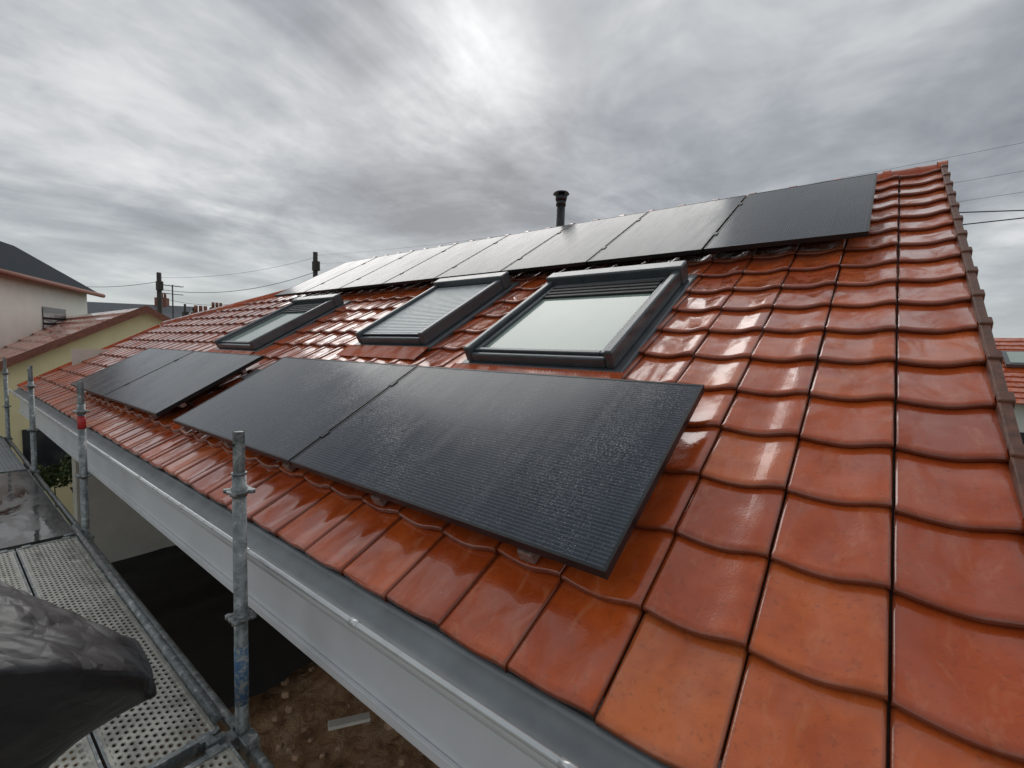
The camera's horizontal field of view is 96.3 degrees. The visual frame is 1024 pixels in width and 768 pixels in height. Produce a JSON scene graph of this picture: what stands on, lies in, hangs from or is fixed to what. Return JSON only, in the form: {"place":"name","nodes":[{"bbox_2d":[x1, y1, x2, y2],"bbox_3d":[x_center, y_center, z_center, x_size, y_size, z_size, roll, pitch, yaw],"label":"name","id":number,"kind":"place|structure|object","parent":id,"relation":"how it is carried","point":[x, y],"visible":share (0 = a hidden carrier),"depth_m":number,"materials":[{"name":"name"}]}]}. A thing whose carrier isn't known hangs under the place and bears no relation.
{"place":"outdoors","nodes":[
{"label":"outdoors","id":0,"kind":"place"},
{"bbox_2d":[161,284,183,318],"bbox_3d":[-16.880,-2.889,22.848,0.500,4.050,0.900,5,5,38],"label":"tv aerial","id":1,"kind":"object","parent":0,"point":[172,298],"visible":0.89,"depth_m":22.76,"materials":[{"name":"grey metal"}]},
{"bbox_2d":[1,525,439,767],"bbox_3d":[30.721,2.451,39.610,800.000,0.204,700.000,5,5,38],"label":"ground","id":2,"kind":"structure","parent":0,"point":[374,744],"depth_m":5.18,"materials":[{"name":"soil"}]},
{"bbox_2d":[0,274,86,348],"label":"walls","id":3,"kind":"structure","parent":2,"relation":"on","point":[23,303],"depth_m":13.74,"materials":[{"name":"beige paint"}]},
{"bbox_2d":[0,241,95,291],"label":"slate roof","id":4,"kind":"structure","parent":3,"relation":"on","point":[14,259],"depth_m":14.90,"materials":[{"name":"grey stone"}]},
{"bbox_2d":[0,268,104,297],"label":"eaves gutter","id":5,"kind":"object","parent":4,"relation":"attached to","point":[32,278],"visible":1,"depth_m":13.96,"materials":[{"name":"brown metal"}]},
{"bbox_2d":[43,307,65,327],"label":"windows","id":6,"kind":"structure","parent":3,"relation":"attached to","point":[52,316],"depth_m":15.03,"materials":[{"name":"grey glass"}]},
{"bbox_2d":[18,454,72,547],"bbox_3d":[-9.219,2.355,9.480,1.199,1.997,2.524,4,5,31],"label":"shrub","id":7,"kind":"object","parent":2,"relation":"on","point":[50,475],"visible":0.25,"depth_m":9.29,"materials":[{"name":"green plant"}]},
{"bbox_2d":[0,313,162,524],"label":"walls","id":8,"kind":"structure","parent":2,"relation":"on","point":[47,362],"depth_m":10.17,"materials":[{"name":"yellow paint"}]},
{"bbox_2d":[22,429,71,472],"bbox_3d":[-10.179,1.509,10.226,0.020,1.100,1.000,5,5,38],"label":"window","id":9,"kind":"structure","parent":8,"relation":"attached to","point":[50,452],"depth_m":10.07,"materials":[{"name":"black glass"}]},
{"bbox_2d":[0,308,137,360],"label":"tile roof","id":10,"kind":"structure","parent":8,"relation":"on","point":[66,327],"depth_m":11.84,"materials":[{"name":"ceramic"}]},
{"bbox_2d":[0,305,170,369],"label":"barge board","id":11,"kind":"object","parent":8,"relation":"attached to","point":[41,349],"visible":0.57,"depth_m":10.28,"materials":[{"name":"brown wood"}]},
{"bbox_2d":[71,349,174,569],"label":"house walls","id":12,"kind":"structure","parent":2,"relation":"on","point":[120,529],"depth_m":8.52,"materials":[{"name":"beige paint"}]},
{"bbox_2d":[19,400,721,767],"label":"fascia and soffit","id":13,"kind":"structure","parent":12,"relation":"attached to","point":[431,724],"depth_m":1.83,"materials":[{"name":"grey paint"}]},
{"bbox_2d":[9,387,669,767],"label":"gutter","id":14,"kind":"object","parent":13,"relation":"on","point":[577,737],"visible":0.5,"depth_m":1.43,"materials":[{"name":"grey metal"}]},
{"bbox_2d":[3,386,579,767],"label":"gutter bead","id":15,"kind":"object","parent":14,"relation":"attached to","point":[548,754],"visible":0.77,"depth_m":1.32,"materials":[{"name":"grey metal"}]},
{"bbox_2d":[941,164,1023,519],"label":"verge tiles","id":16,"kind":"object","parent":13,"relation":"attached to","point":[1005,399],"visible":0.67,"depth_m":1.70,"materials":[{"name":"ceramic"}]},
{"bbox_2d":[18,167,1023,767],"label":"roof tiles","id":17,"kind":"object","parent":12,"relation":"attached to","point":[814,683],"visible":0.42,"depth_m":1.48,"materials":[{"name":"ceramic"}]},
{"bbox_2d":[17,324,159,385],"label":"verge tiles","id":18,"kind":"object","parent":17,"relation":"attached to","point":[69,363],"visible":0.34,"depth_m":8.75,"materials":[{"name":"ceramic"}]},
{"bbox_2d":[160,289,286,325],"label":"hip tiles","id":19,"kind":"object","parent":17,"relation":"on","point":[266,296],"visible":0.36,"depth_m":8.84,"materials":[{"name":"ceramic"}]},
{"bbox_2d":[208,349,253,353],"bbox_3d":[-3.368,-0.348,5.388,1.200,0.020,0.175,5,35,38],"label":"pleated apron","id":20,"kind":"object","parent":17,"relation":"on","point":[231,351],"visible":0.34,"depth_m":5.39,"materials":[{"name":"metal"}]},
{"bbox_2d":[214,293,351,352],"bbox_3d":[-2.944,-0.806,5.870,1.150,0.180,1.390,5,35,38],"label":"casing","id":21,"kind":"object","parent":17,"relation":"on","point":[331,303],"visible":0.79,"depth_m":5.64,"materials":[{"name":"grey metal"}]},
{"bbox_2d":[220,303,322,343],"bbox_3d":[-2.986,-0.770,5.821,0.922,0.048,1.098,5,35,38],"label":"sash","id":22,"kind":"object","parent":21,"relation":"in","point":[243,331],"visible":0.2,"depth_m":5.92,"materials":[{"name":"grey metal"}]},
{"bbox_2d":[227,312,304,340],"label":"glazing","id":23,"kind":"structure","parent":22,"relation":"in","point":[264,327],"depth_m":5.81,"materials":[{"name":"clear glass"}]},
{"bbox_2d":[282,304,320,312],"bbox_3d":[-2.770,-0.998,6.072,0.852,0.029,0.190,5,35,38],"label":"shutter pack","id":24,"kind":"object","parent":23,"relation":"on","point":[299,308],"visible":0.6,"depth_m":6.07,"materials":[{"name":"grey metal"}]},
{"bbox_2d":[336,345,428,359],"bbox_3d":[-1.113,-0.273,3.853,1.080,0.020,0.175,5,35,38],"label":"pleated apron","id":25,"kind":"object","parent":17,"relation":"on","point":[399,352],"visible":1,"depth_m":3.81,"materials":[{"name":"metal"}]},
{"bbox_2d":[88,202,742,563],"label":"panel mounting rails","id":26,"kind":"object","parent":17,"relation":"on","point":[529,557],"visible":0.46,"depth_m":2.53,"materials":[{"name":"metal"}]},
{"bbox_2d":[70,348,193,397],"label":"solar panel","id":27,"kind":"object","parent":26,"relation":"attached to","point":[109,379],"visible":0.85,"depth_m":5.67,"materials":[{"name":"black glass"}]},
{"bbox_2d":[103,351,263,416],"bbox_3d":[-3.375,-0.062,4.660,1.800,0.033,0.985,5,35,38],"label":"solar panel","id":28,"kind":"object","parent":26,"relation":"attached to","point":[166,388],"visible":1,"depth_m":4.49,"materials":[{"name":"black glass"}]},
{"bbox_2d":[173,357,416,464],"bbox_3d":[-1.613,0.091,3.284,1.824,0.033,0.985,5,35,38],"label":"solar panel","id":29,"kind":"object","parent":26,"relation":"attached to","point":[286,410],"visible":0.84,"depth_m":3.12,"materials":[{"name":"black glass"}]},
{"bbox_2d":[274,257,376,296],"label":"solar panel","id":30,"kind":"object","parent":26,"relation":"attached to","point":[306,285],"visible":0.9,"depth_m":7.68,"materials":[{"name":"black glass"}]},
{"bbox_2d":[304,251,412,293],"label":"solar panel","id":31,"kind":"object","parent":26,"relation":"attached to","point":[347,277],"visible":0.9,"depth_m":7.07,"materials":[{"name":"black glass"}]},
{"bbox_2d":[339,244,455,289],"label":"solar panel","id":32,"kind":"object","parent":26,"relation":"attached to","point":[383,274],"visible":0.9,"depth_m":6.48,"materials":[{"name":"black glass"}]},
{"bbox_2d":[382,235,507,285],"bbox_3d":[-0.838,-1.625,5.990,0.954,0.033,1.530,5,35,38],"label":"solar panel","id":33,"kind":"object","parent":26,"relation":"attached to","point":[432,268],"visible":0.9,"depth_m":5.87,"materials":[{"name":"black glass"}]},
{"bbox_2d":[290,366,704,579],"bbox_3d":[-0.174,0.216,2.160,1.807,0.033,0.985,5,35,38],"label":"solar panel","id":34,"kind":"object","parent":26,"relation":"attached to","point":[566,470],"visible":1,"depth_m":1.90,"materials":[{"name":"black glass"}]},
{"bbox_2d":[435,224,570,280],"bbox_3d":[-0.073,-1.558,5.393,0.954,0.033,1.530,5,35,38],"label":"solar panel","id":35,"kind":"object","parent":26,"relation":"attached to","point":[502,254],"visible":0.78,"depth_m":5.29,"materials":[{"name":"black glass"}]},
{"bbox_2d":[501,211,647,272],"bbox_3d":[0.691,-1.492,4.796,0.954,0.033,1.530,5,35,38],"label":"solar panel","id":36,"kind":"object","parent":26,"relation":"attached to","point":[578,244],"visible":0.82,"depth_m":4.66,"materials":[{"name":"black glass"}]},
{"bbox_2d":[587,195,746,264],"bbox_3d":[1.455,-1.425,4.199,0.954,0.033,1.530,5,35,38],"label":"solar panel","id":37,"kind":"object","parent":26,"relation":"attached to","point":[690,229],"visible":0.94,"depth_m":4.05,"materials":[{"name":"black glass"}]},
{"bbox_2d":[704,173,877,252],"bbox_3d":[2.225,-1.359,3.599,0.967,0.033,1.530,5,35,38],"label":"solar panel","id":38,"kind":"object","parent":26,"relation":"attached to","point":[838,209],"visible":1,"depth_m":3.44,"materials":[{"name":"black glass"}]},
{"bbox_2d":[355,272,519,350],"bbox_3d":[-0.705,-0.721,4.326,1.020,0.180,1.350,5,35,38],"label":"casing","id":39,"kind":"object","parent":17,"relation":"on","point":[444,327],"visible":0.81,"depth_m":4.10,"materials":[{"name":"grey metal"}]},
{"bbox_2d":[363,335,418,336],"bbox_3d":[-0.744,-0.683,4.280,0.810,0.038,1.068,5,35,38],"label":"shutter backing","id":40,"kind":"object","parent":39,"relation":"attached to","point":[392,335],"visible":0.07,"depth_m":3.91,"materials":[{"name":"grey metal"}]},
{"bbox_2d":[363,284,489,334],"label":"shutter slats","id":41,"kind":"object","parent":39,"relation":"in","point":[418,316],"visible":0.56,"depth_m":4.22,"materials":[{"name":"grey metal"}]},
{"bbox_2d":[450,363,625,378],"bbox_3d":[0.056,-0.050,2.714,1.248,0.020,0.175,5,35,38],"label":"pleated apron","id":42,"kind":"object","parent":17,"relation":"on","point":[588,373],"visible":0.39,"depth_m":2.67,"materials":[{"name":"metal"}]},
{"bbox_2d":[461,260,697,372],"bbox_3d":[0.476,-0.509,3.199,1.190,0.180,1.390,5,35,38],"label":"casing","id":43,"kind":"object","parent":17,"relation":"on","point":[631,339],"visible":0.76,"depth_m":2.95,"materials":[{"name":"grey metal"}]},
{"bbox_2d":[475,277,667,355],"bbox_3d":[0.434,-0.473,3.150,0.962,0.048,1.098,5,35,38],"label":"sash","id":44,"kind":"object","parent":43,"relation":"in","point":[482,347],"visible":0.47,"depth_m":2.97,"materials":[{"name":"grey metal"}]},
{"bbox_2d":[486,293,651,350],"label":"glazing","id":45,"kind":"structure","parent":44,"relation":"in","point":[588,323],"depth_m":3.05,"materials":[{"name":"clear glass"}]},
{"bbox_2d":[544,279,662,298],"bbox_3d":[0.650,-0.701,3.401,0.892,0.029,0.190,5,35,38],"label":"shutter pack","id":46,"kind":"object","parent":45,"relation":"on","point":[622,288],"visible":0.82,"depth_m":3.35,"materials":[{"name":"grey metal"}]},
{"bbox_2d":[373,160,947,257],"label":"ridge tiles","id":47,"kind":"object","parent":17,"relation":"on","point":[886,173],"visible":0.11,"depth_m":3.98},
{"bbox_2d":[604,179,899,767],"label":"roof underlay","id":48,"kind":"object","parent":12,"relation":"on","point":[890,638],"depth_m":1.31,"materials":[{"name":"fabric"}]},
{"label":"rear roof slope","id":49,"kind":"object","parent":12,"relation":"on","visible":0},
{"bbox_2d":[553,190,568,226],"bbox_3d":[0.678,-2.172,6.489,0.260,1.045,0.260,5,5,38],"label":"chimney flue","id":50,"kind":"object","parent":49,"relation":"on","point":[560,197],"visible":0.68,"depth_m":6.42,"materials":[{"name":"metal"}]},
{"bbox_2d":[0,358,275,767],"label":"scaffolding","id":51,"kind":"object","parent":2,"relation":"on","point":[30,514],"visible":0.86,"depth_m":2.22,"materials":[{"name":"metal"}]},
{"bbox_2d":[0,581,156,767],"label":"black tarpaulin","id":52,"kind":"object","parent":51,"relation":"on","point":[69,679],"visible":1,"depth_m":1.09,"materials":[{"name":"black plastic"}]},
{"bbox_2d":[156,272,162,313],"bbox_3d":[-18.157,-1.837,23.710,0.365,7.750,0.290,5,5,38],"label":"utility pole","id":53,"kind":"object","parent":2,"relation":"on","point":[159,286],"visible":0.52,"depth_m":23.44,"materials":[{"name":"brown wood"}]},
{"bbox_2d":[161,258,311,277],"bbox_3d":[-13.878,-5.842,23.023,8.408,1.114,0.012,2,4,6],"label":"overhead cable","id":54,"kind":"object","parent":53,"relation":"attached to","point":[236,273],"visible":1,"depth_m":23.04,"materials":[{"name":"black rubber"}]},
{"bbox_2d":[166,273,310,292],"bbox_3d":[-13.899,-5.132,23.074,8.411,1.148,0.024,2,4,6],"label":"overhead cable","id":55,"kind":"object","parent":53,"relation":"attached to","point":[237,290],"visible":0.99,"depth_m":23.13,"materials":[{"name":"black rubber"}]},
{"bbox_2d":[26,545,313,765],"bbox_3d":[-5.578,3.435,7.842,7.067,0.072,3.493,5,5,38],"label":"ground membrane","id":56,"kind":"object","parent":2,"relation":"on","point":[185,598],"visible":0.21,"depth_m":6.72,"materials":[{"name":"black plastic"}]},
{"bbox_2d":[43,574,103,622],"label":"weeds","id":57,"kind":"object","parent":56,"relation":"on","point":[64,596],"visible":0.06,"depth_m":6.62,"materials":[{"name":"green plant"}]},
{"bbox_2d":[182,304,188,315],"bbox_3d":[-18.684,-1.363,26.309,0.320,6.400,0.240,5,5,38],"label":"utility pole","id":58,"kind":"object","parent":2,"relation":"on","point":[184,313],"visible":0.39,"depth_m":26.07,"materials":[{"name":"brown wood"}]},
{"bbox_2d":[194,665,423,767],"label":"rubble","id":59,"kind":"object","parent":2,"relation":"on","point":[291,747],"visible":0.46,"depth_m":4.96,"materials":[{"name":"stone"}]},
{"bbox_2d":[328,712,369,730],"bbox_3d":[-1.810,3.751,5.099,0.440,0.041,0.100,5,5,-25],"label":"discarded plank","id":60,"kind":"object","parent":59,"relation":"on","point":[348,721],"visible":1,"depth_m":5.08,"materials":[{"name":"beige paint"}]},
{"bbox_2d":[312,252,319,276],"bbox_3d":[-9.786,-2.068,22.852,0.377,8.850,0.314,5,5,38],"label":"utility pole","id":61,"kind":"object","parent":2,"relation":"on","point":[315,266],"visible":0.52,"depth_m":22.49,"materials":[{"name":"brown wood"}]},
{"bbox_2d":[328,142,1023,254],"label":"overhead cable","id":62,"kind":"object","parent":61,"relation":"attached to","point":[813,183],"visible":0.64,"depth_m":10.53,"materials":[{"name":"black rubber"}]},
{"bbox_2d":[963,217,1023,224],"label":"overhead cable","id":63,"kind":"object","parent":61,"relation":"attached to","point":[994,221],"visible":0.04,"depth_m":9.65,"materials":[{"name":"black rubber"}]},
{"bbox_3d":[21.990,-0.420,2.054,0.338,10.500,1.020,5,5,38],"label":"utility pole","id":64,"kind":"object","parent":2,"relation":"on","visible":0},
{"bbox_2d":[959,210,1023,212],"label":"overhead cable","id":65,"kind":"object","parent":64,"relation":"attached to","point":[991,211],"visible":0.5,"depth_m":4.79,"materials":[{"name":"black rubber"}]},
{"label":"walls","id":66,"kind":"object","parent":2,"relation":"on","visible":0},
{"bbox_2d":[87,302,193,313],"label":"roof","id":67,"kind":"structure","parent":66,"relation":"on","point":[95,307],"depth_m":40.17,"materials":[{"name":"grey stone"}]},
{"bbox_2d":[154,293,168,306],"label":"chimney","id":68,"kind":"object","parent":67,"relation":"on","point":[165,302],"visible":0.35,"depth_m":41.04,"materials":[{"name":"red brick"}]},
{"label":"walls","id":69,"kind":"object","parent":2,"relation":"on","visible":0},
{"bbox_2d":[163,313,181,318],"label":"roof","id":70,"kind":"structure","parent":69,"relation":"on","point":[170,315],"depth_m":33.05,"materials":[{"name":"grey stone"}]},
{"bbox_2d":[209,302,221,308],"bbox_3d":[-22.619,-5.429,35.157,0.900,1.600,0.600,-2,6,-42],"label":"chimney","id":71,"kind":"object","parent":70,"relation":"on","point":[214,305],"visible":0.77,"depth_m":34.98,"materials":[{"name":"red brick"}]},
{"bbox_2d":[0,0,1023,337],"label":"sky","id":72,"kind":"structure","parent":0,"point":[176,139],"materials":[{"name":"grey"}]},
{"bbox_2d":[1014,404,1023,431],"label":"walls","id":73,"kind":"structure","parent":0,"point":[1019,411],"depth_m":13.36,"materials":[{"name":"white paint"}]},
{"bbox_2d":[994,338,1023,403],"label":"roof","id":74,"kind":"structure","parent":73,"relation":"on","point":[1014,377],"depth_m":14.34,"materials":[{"name":"ceramic"}]},
{"bbox_2d":[1002,351,1023,366],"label":"skylight","id":75,"kind":"object","parent":74,"relation":"on","point":[1013,358],"visible":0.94,"depth_m":14.66,"materials":[{"name":"grey glass"}]},
{"bbox_2d":[1020,432,1023,444],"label":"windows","id":76,"kind":"structure","parent":73,"relation":"attached to","point":[1022,435],"depth_m":13.32,"materials":[{"name":"black glass"}]},
{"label":"walls","id":77,"kind":"object","parent":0,"visible":0},
{"bbox_3d":[-20.008,-3.088,27.776,5.600,1.350,4.600,5,6,42],"label":"roof","id":78,"kind":"object","parent":77,"relation":"on","visible":0},
{"bbox_2d":[191,305,206,313],"bbox_3d":[-19.309,-4.043,28.451,0.600,1.600,0.900,5,6,42],"label":"chimney","id":79,"kind":"object","parent":78,"relation":"on","point":[202,308],"visible":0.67,"depth_m":28.31,"materials":[{"name":"red brick"}]}
]}

